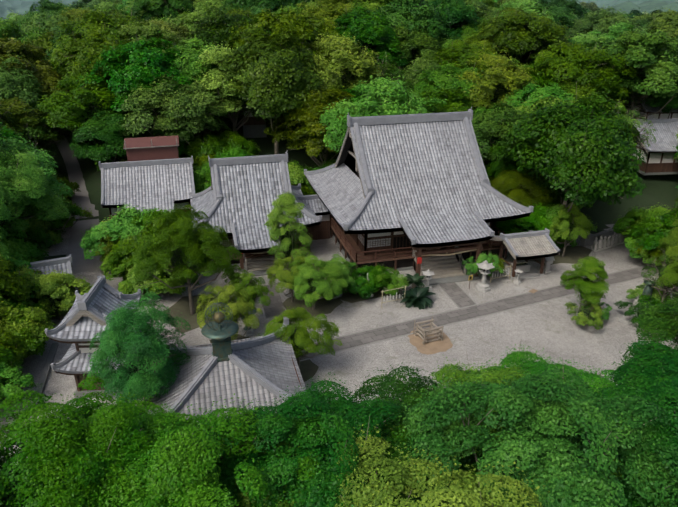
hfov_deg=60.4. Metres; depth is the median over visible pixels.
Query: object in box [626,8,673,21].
broad tree
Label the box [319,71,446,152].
broad tree
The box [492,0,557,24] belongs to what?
broad tree
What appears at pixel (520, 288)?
stepping slabs
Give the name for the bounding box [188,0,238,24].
broad tree
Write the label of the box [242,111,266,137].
hill shrine body
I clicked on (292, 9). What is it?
broad tree
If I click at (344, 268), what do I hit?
maple tree
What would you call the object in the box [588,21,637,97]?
broad tree
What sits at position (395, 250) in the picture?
hall body
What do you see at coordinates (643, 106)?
house roof trim
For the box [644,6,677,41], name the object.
broad tree
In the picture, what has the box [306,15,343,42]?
broad tree
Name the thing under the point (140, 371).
dark tall tree
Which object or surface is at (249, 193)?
hall roof tiles
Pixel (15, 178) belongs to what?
tree
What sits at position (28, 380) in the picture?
tree
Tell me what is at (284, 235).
ginkgo tree
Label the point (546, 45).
broad tree
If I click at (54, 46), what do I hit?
broad tree
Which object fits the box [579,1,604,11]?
broad tree
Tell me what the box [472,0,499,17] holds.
broad tree
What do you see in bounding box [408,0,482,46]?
broad tree
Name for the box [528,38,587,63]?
broad tree
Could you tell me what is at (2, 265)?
tree
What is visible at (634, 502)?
tree
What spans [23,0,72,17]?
broad tree
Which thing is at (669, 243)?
tree
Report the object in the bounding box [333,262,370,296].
dark shrub
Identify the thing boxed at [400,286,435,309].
cycad
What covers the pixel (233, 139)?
tree
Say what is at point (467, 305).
courtyard paths
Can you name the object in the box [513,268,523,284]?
stone lantern
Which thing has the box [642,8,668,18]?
broad tree
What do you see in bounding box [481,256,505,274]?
shrub
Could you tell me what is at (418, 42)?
broad tree
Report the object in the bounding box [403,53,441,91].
broad tree
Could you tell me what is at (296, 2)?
broad tree
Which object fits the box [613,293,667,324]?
dark shrub
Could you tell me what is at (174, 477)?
tree
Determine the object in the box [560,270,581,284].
shrub
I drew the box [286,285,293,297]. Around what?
stone lantern
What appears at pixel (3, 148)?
tree
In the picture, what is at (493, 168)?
tree
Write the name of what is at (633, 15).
broad tree
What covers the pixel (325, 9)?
broad tree
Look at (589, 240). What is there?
stone figures
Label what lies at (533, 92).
broad tree
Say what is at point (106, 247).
maple tree
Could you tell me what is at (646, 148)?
house roof trim
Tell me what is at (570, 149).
broad tree
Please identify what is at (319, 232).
corridor body
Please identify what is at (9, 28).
broad tree
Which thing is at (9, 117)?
broad tree
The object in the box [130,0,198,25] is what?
broad tree
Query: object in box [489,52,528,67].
broad tree
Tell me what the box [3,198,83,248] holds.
tree
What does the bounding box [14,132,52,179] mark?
broad tree
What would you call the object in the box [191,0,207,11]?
broad tree
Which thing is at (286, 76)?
broad tree
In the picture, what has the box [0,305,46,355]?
tree
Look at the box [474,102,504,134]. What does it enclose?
broad tree
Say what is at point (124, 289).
tree
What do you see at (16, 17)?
broad tree
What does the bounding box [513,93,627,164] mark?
broad tree
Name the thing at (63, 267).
shrine roof tiles
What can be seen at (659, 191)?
terrain
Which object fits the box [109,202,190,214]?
house
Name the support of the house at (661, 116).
on the terrain
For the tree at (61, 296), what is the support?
on the terrain
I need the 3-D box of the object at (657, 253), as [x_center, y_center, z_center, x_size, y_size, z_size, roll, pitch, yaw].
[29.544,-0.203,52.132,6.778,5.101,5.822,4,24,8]
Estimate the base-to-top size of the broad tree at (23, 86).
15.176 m
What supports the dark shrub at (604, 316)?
on the terrain
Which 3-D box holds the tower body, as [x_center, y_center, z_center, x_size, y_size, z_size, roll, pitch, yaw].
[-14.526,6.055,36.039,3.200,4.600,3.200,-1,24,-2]
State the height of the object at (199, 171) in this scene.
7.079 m
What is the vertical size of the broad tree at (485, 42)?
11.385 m
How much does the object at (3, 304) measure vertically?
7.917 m
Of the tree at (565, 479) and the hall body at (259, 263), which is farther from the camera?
the hall body at (259, 263)
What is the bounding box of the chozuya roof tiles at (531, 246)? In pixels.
[504,235,556,256]
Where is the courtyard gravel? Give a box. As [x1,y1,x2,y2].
[0,223,677,470]
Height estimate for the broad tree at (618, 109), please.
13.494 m
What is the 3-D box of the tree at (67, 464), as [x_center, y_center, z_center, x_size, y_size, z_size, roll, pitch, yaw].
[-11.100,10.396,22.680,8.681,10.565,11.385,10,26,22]
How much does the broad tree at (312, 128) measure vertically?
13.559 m
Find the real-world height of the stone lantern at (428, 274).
1.905 m
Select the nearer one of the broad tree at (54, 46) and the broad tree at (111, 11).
the broad tree at (54, 46)
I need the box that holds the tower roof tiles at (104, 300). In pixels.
[50,283,139,338]
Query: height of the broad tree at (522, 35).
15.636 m
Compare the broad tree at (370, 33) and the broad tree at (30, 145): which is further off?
the broad tree at (370, 33)
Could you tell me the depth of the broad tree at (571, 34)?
101.42 m
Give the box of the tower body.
[74,343,131,397]
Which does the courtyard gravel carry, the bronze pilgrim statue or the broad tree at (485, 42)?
the bronze pilgrim statue
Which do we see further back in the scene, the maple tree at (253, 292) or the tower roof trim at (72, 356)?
the maple tree at (253, 292)
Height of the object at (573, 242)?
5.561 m
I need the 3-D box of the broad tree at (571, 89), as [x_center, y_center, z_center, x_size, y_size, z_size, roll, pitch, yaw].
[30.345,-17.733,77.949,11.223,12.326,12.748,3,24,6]
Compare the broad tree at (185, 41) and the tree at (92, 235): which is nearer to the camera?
the tree at (92, 235)
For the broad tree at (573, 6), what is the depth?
115.61 m
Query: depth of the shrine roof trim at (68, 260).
44.68 m
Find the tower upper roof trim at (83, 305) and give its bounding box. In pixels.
[45,275,141,343]
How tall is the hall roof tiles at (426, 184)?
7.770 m
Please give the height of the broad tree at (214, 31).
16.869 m
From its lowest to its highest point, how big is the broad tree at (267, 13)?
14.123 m
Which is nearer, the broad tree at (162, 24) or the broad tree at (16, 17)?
the broad tree at (162, 24)
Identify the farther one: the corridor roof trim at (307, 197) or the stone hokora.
the corridor roof trim at (307, 197)
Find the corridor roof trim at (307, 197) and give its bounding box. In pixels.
[295,194,329,215]
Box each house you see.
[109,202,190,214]
[623,105,677,118]
[630,139,677,174]
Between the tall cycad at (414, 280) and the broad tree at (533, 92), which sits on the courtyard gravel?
the tall cycad at (414, 280)
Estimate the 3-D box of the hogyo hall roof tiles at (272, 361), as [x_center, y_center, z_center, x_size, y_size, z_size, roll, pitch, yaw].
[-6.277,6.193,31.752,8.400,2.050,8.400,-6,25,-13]
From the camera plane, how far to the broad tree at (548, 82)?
78.63 m
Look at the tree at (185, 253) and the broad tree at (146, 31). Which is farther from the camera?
the broad tree at (146, 31)
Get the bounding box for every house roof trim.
[98,156,194,207]
[620,98,677,113]
[632,118,677,152]
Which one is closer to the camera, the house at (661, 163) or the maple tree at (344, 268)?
the maple tree at (344, 268)
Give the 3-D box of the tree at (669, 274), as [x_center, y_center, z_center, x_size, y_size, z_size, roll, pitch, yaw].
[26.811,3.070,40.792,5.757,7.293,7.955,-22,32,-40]
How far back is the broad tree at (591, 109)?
57.56 m
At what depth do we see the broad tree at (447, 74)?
74.37 m
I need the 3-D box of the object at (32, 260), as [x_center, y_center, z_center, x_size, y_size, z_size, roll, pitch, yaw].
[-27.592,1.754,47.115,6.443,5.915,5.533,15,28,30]
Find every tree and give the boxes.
[0,17,56,58]
[0,34,66,97]
[0,53,46,113]
[0,96,73,149]
[0,103,36,145]
[0,123,24,194]
[0,124,23,143]
[0,133,72,208]
[0,147,70,233]
[0,198,13,262]
[0,254,25,284]
[0,305,46,355]
[0,370,164,506]
[2,10,27,25]
[3,198,83,248]
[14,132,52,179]
[15,11,70,89]
[18,16,34,28]
[21,27,65,89]
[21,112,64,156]
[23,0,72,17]
[36,68,130,142]
[44,17,86,70]
[48,6,93,34]
[49,4,144,74]
[49,25,129,92]
[65,0,93,9]
[68,108,151,161]
[76,31,197,130]
[77,391,321,506]
[78,0,120,8]
[83,285,191,408]
[88,0,118,11]
[93,8,114,14]
[95,234,118,261]
[106,7,147,21]
[110,19,183,112]
[112,9,139,27]
[115,0,129,10]
[119,71,229,141]
[122,0,172,17]
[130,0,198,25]
[131,202,242,314]
[140,17,197,43]
[159,33,231,134]
[161,372,454,506]
[163,4,223,39]
[163,35,191,49]
[182,41,274,132]
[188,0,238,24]
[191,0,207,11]
[193,2,265,114]
[196,283,262,339]
[213,7,341,132]
[216,23,323,154]
[217,4,258,23]
[220,0,286,14]
[227,270,273,321]
[227,425,400,506]
[243,1,272,18]
[247,8,280,40]
[256,304,342,368]
[263,82,354,167]
[264,190,312,269]
[266,251,310,301]
[276,5,302,14]
[278,1,302,12]
[283,0,314,6]
[285,0,356,22]
[285,252,347,309]
[300,29,382,95]
[305,0,316,7]
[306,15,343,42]
[306,417,552,506]
[314,252,354,292]
[318,362,497,506]
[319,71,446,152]
[328,1,407,65]
[328,83,385,125]
[349,0,394,19]
[354,60,414,91]
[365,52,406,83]
[375,21,444,71]
[377,0,446,44]
[382,359,677,506]
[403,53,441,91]
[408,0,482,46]
[409,61,485,110]
[413,37,458,58]
[416,85,478,141]
[420,353,626,491]
[427,36,508,87]
[444,0,498,24]
[450,48,536,111]
[461,11,503,48]
[463,31,508,58]
[471,96,530,174]
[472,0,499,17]
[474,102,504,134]
[475,3,573,66]
[482,342,632,505]
[486,137,522,188]
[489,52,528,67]
[489,164,562,206]
[491,82,646,211]
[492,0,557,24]
[497,0,522,7]
[501,81,575,113]
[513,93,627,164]
[516,99,621,186]
[521,36,569,65]
[523,37,639,97]
[523,65,562,87]
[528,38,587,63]
[534,0,587,24]
[535,79,606,114]
[541,0,580,30]
[548,203,592,256]
[560,26,586,38]
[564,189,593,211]
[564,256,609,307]
[567,6,645,35]
[567,86,640,153]
[570,33,624,52]
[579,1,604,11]
[582,332,677,499]
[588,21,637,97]
[596,57,630,99]
[598,26,677,118]
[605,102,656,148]
[612,426,677,506]
[613,58,677,118]
[619,292,677,376]
[625,8,647,18]
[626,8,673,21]
[631,17,655,29]
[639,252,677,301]
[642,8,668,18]
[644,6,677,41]
[654,258,677,293]
[658,216,677,268]
[660,106,676,112]
[670,26,677,42]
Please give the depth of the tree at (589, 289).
42.12 m
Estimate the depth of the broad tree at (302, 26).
72.83 m
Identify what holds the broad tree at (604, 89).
on the terrain
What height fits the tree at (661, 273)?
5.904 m
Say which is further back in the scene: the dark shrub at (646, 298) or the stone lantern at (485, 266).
the stone lantern at (485, 266)
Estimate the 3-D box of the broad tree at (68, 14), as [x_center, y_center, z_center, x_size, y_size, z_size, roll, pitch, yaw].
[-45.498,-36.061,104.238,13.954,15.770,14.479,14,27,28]
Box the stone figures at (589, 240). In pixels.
[580,228,617,246]
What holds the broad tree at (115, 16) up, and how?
on the terrain
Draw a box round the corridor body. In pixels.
[299,214,329,239]
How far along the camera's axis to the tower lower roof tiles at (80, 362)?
34.42 m
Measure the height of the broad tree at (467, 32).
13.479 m
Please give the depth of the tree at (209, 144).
66.67 m
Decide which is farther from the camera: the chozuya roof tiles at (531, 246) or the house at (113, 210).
the house at (113, 210)
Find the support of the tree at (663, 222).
on the terrain
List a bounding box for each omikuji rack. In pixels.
[381,285,406,307]
[490,266,510,282]
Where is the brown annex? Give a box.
[123,135,178,160]
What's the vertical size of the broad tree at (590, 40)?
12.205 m
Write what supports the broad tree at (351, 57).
on the terrain
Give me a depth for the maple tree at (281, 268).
44.94 m
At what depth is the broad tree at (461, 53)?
79.50 m
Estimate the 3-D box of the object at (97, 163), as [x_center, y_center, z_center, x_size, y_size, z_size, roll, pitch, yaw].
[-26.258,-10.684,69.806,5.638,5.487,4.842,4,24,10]
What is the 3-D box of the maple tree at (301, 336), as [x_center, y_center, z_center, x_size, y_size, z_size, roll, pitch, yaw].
[-2.716,5.725,37.311,5.569,5.606,4.299,-5,25,-10]
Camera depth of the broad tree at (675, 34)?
112.93 m
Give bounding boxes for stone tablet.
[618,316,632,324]
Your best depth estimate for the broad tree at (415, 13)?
85.37 m
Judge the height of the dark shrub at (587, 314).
3.467 m
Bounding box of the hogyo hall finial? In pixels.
[201,301,238,361]
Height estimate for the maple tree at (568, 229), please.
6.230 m
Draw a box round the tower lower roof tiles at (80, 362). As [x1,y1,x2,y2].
[56,335,141,370]
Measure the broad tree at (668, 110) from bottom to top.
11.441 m
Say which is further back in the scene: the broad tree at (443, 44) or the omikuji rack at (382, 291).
the broad tree at (443, 44)
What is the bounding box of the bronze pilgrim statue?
[633,278,655,313]
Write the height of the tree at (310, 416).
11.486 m
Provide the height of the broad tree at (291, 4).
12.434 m
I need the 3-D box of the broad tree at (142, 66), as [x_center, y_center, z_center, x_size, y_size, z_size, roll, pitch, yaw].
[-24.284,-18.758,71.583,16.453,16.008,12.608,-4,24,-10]
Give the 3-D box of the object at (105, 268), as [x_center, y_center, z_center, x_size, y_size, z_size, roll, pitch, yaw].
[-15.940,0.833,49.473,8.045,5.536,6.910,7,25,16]
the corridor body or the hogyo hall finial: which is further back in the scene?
the corridor body
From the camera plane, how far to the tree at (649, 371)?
26.14 m
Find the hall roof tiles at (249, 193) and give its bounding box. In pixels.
[190,161,317,249]
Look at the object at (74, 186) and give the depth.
64.54 m
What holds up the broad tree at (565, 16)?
on the terrain
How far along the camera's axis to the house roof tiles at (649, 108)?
85.06 m
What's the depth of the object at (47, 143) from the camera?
65.83 m
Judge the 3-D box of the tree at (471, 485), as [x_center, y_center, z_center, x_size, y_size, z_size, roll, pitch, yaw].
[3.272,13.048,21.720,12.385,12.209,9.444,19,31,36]
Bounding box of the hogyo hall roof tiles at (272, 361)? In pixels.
[145,334,308,436]
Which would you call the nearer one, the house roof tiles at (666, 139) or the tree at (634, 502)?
the tree at (634, 502)
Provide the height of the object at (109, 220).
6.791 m
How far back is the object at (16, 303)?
40.51 m
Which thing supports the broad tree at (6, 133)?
on the terrain
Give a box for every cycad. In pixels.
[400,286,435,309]
[402,273,424,289]
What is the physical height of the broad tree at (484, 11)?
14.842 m
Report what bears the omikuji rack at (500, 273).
on the courtyard gravel
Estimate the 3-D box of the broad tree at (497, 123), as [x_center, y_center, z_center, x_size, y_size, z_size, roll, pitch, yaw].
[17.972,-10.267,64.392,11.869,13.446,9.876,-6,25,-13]
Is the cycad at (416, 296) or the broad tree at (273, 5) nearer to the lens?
the cycad at (416, 296)
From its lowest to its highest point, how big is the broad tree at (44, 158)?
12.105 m
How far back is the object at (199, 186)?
61.84 m
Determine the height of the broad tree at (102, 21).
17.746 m
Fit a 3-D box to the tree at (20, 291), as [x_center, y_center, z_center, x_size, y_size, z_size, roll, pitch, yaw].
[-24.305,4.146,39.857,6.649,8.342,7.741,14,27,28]
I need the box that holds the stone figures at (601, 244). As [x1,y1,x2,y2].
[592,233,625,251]
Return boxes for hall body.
[205,229,310,277]
[330,214,507,286]
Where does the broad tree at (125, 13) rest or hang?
on the terrain
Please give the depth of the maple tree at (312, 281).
43.41 m
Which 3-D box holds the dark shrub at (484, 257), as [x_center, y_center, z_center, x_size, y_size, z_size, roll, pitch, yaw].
[12.244,1.509,49.664,3.573,4.534,2.610,-1,24,-2]
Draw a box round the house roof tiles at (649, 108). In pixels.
[625,100,677,110]
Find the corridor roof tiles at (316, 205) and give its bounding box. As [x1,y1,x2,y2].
[301,199,327,212]
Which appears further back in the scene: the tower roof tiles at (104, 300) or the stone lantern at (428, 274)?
the stone lantern at (428, 274)
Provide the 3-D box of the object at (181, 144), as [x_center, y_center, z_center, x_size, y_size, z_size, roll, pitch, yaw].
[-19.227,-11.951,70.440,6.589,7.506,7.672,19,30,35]
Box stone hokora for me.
[543,256,554,272]
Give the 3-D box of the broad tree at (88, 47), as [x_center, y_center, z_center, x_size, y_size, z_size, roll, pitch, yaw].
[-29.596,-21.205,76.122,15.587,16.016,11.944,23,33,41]
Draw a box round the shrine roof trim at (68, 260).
[25,254,72,274]
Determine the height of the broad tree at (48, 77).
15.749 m
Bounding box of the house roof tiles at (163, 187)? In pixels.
[104,163,194,211]
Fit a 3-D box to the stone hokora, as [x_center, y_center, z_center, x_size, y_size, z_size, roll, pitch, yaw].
[18.373,0.934,51.281,0.800,1.500,0.700,-6,25,-13]
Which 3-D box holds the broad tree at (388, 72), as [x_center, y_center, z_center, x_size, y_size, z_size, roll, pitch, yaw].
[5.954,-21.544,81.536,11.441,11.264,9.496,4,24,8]
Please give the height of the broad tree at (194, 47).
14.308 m
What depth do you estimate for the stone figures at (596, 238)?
56.35 m
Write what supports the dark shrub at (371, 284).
on the terrain
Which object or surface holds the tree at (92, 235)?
on the terrain
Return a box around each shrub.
[221,263,248,282]
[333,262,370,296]
[341,261,366,292]
[342,267,386,295]
[347,261,391,298]
[366,264,394,292]
[367,266,402,295]
[379,274,409,293]
[462,252,502,276]
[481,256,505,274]
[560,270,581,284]
[564,299,603,329]
[582,301,611,320]
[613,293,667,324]
[626,277,677,303]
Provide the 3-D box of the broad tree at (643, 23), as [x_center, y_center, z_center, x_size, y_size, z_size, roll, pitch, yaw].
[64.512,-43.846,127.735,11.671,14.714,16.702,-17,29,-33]
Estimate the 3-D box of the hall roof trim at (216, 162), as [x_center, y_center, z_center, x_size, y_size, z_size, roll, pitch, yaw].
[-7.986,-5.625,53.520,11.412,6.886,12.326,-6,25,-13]
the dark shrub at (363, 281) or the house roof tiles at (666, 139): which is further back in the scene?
the house roof tiles at (666, 139)
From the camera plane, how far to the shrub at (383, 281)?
47.00 m
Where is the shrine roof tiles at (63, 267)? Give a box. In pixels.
[30,263,72,274]
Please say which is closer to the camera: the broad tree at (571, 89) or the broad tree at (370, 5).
the broad tree at (571, 89)
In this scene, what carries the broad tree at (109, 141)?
on the terrain
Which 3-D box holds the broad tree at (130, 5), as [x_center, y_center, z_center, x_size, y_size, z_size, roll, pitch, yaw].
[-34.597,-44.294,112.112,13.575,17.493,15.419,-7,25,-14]
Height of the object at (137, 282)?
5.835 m
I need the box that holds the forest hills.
[0,0,677,20]
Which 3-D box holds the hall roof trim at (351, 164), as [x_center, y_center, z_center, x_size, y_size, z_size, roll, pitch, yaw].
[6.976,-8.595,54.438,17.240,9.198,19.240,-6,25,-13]
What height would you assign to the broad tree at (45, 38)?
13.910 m
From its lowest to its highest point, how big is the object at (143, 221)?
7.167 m
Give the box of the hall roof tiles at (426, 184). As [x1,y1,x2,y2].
[306,120,527,243]
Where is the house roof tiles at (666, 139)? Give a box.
[635,122,677,150]
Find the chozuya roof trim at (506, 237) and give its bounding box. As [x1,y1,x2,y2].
[489,228,559,259]
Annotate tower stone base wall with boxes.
[30,342,58,422]
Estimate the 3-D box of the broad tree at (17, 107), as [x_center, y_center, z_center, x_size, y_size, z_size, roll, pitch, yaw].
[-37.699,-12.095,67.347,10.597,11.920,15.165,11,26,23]
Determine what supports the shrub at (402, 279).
on the terrain
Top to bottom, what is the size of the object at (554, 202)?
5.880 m
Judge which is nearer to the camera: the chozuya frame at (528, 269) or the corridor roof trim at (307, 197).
the chozuya frame at (528, 269)
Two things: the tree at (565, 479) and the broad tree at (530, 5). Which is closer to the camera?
the tree at (565, 479)
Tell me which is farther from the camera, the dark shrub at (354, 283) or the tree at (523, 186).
the tree at (523, 186)
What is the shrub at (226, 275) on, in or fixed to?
on the terrain
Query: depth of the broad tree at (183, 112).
65.05 m
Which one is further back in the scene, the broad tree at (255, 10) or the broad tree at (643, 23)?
the broad tree at (643, 23)
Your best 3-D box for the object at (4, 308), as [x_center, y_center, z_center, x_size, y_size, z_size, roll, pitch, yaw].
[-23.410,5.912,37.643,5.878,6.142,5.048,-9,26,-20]
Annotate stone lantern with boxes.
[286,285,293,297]
[422,269,434,291]
[475,260,494,292]
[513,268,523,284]
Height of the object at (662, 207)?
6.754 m
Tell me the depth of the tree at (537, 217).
54.79 m
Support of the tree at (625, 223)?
on the terrain
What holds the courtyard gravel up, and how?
on the terrain
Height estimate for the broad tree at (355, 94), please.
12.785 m
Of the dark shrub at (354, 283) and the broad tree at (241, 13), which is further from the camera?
the broad tree at (241, 13)
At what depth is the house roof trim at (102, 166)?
58.75 m
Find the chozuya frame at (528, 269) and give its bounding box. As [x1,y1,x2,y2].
[492,240,544,279]
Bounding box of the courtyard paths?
[47,127,666,414]
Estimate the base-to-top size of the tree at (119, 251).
7.502 m
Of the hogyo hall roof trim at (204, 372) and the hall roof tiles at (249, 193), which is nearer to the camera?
the hogyo hall roof trim at (204, 372)
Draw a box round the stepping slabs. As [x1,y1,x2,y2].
[515,286,537,292]
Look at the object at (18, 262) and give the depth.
42.94 m
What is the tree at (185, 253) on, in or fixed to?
on the terrain
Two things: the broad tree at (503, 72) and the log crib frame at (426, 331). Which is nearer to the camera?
the log crib frame at (426, 331)
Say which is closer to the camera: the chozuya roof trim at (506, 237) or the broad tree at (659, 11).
the chozuya roof trim at (506, 237)
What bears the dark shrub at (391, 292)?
on the terrain
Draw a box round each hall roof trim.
[148,317,315,413]
[189,150,321,252]
[304,107,533,247]
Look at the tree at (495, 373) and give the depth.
28.84 m
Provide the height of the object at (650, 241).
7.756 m
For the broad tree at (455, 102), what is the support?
on the terrain
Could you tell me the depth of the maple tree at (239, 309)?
38.26 m
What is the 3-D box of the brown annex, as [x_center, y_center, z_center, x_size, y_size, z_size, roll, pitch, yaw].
[-19.925,-8.584,63.680,5.500,8.750,4.660,-6,25,-13]
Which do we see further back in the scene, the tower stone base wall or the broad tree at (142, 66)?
the broad tree at (142, 66)
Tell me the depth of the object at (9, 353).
34.74 m
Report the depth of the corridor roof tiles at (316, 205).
56.99 m
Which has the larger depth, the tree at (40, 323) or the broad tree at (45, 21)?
the broad tree at (45, 21)
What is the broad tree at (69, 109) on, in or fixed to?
on the terrain
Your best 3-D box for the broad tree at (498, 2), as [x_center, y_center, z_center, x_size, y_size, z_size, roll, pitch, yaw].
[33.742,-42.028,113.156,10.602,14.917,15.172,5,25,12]
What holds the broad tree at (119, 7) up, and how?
on the terrain
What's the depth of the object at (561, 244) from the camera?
55.32 m
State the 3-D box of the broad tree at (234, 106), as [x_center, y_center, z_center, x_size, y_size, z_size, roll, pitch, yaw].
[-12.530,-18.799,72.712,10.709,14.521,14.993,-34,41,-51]
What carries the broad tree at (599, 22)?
on the terrain
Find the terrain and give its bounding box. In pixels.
[35,59,677,506]
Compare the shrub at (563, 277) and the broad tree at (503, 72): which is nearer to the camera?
the shrub at (563, 277)
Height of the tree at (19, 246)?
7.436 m
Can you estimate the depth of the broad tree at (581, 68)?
76.95 m
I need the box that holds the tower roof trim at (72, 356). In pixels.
[51,331,140,375]
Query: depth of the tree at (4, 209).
41.78 m
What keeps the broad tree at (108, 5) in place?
on the terrain
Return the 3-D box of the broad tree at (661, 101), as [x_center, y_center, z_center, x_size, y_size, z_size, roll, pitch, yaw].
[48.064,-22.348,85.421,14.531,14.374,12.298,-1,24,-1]
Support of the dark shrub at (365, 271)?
on the terrain
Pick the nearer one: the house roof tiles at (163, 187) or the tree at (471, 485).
the tree at (471, 485)
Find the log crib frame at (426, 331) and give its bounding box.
[413,316,442,344]
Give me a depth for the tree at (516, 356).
31.27 m
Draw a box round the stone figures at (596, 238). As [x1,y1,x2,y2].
[591,231,622,247]
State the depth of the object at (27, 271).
42.31 m
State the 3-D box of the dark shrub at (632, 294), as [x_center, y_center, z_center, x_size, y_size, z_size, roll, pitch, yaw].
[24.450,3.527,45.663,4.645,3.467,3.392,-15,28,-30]
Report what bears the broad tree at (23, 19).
on the terrain

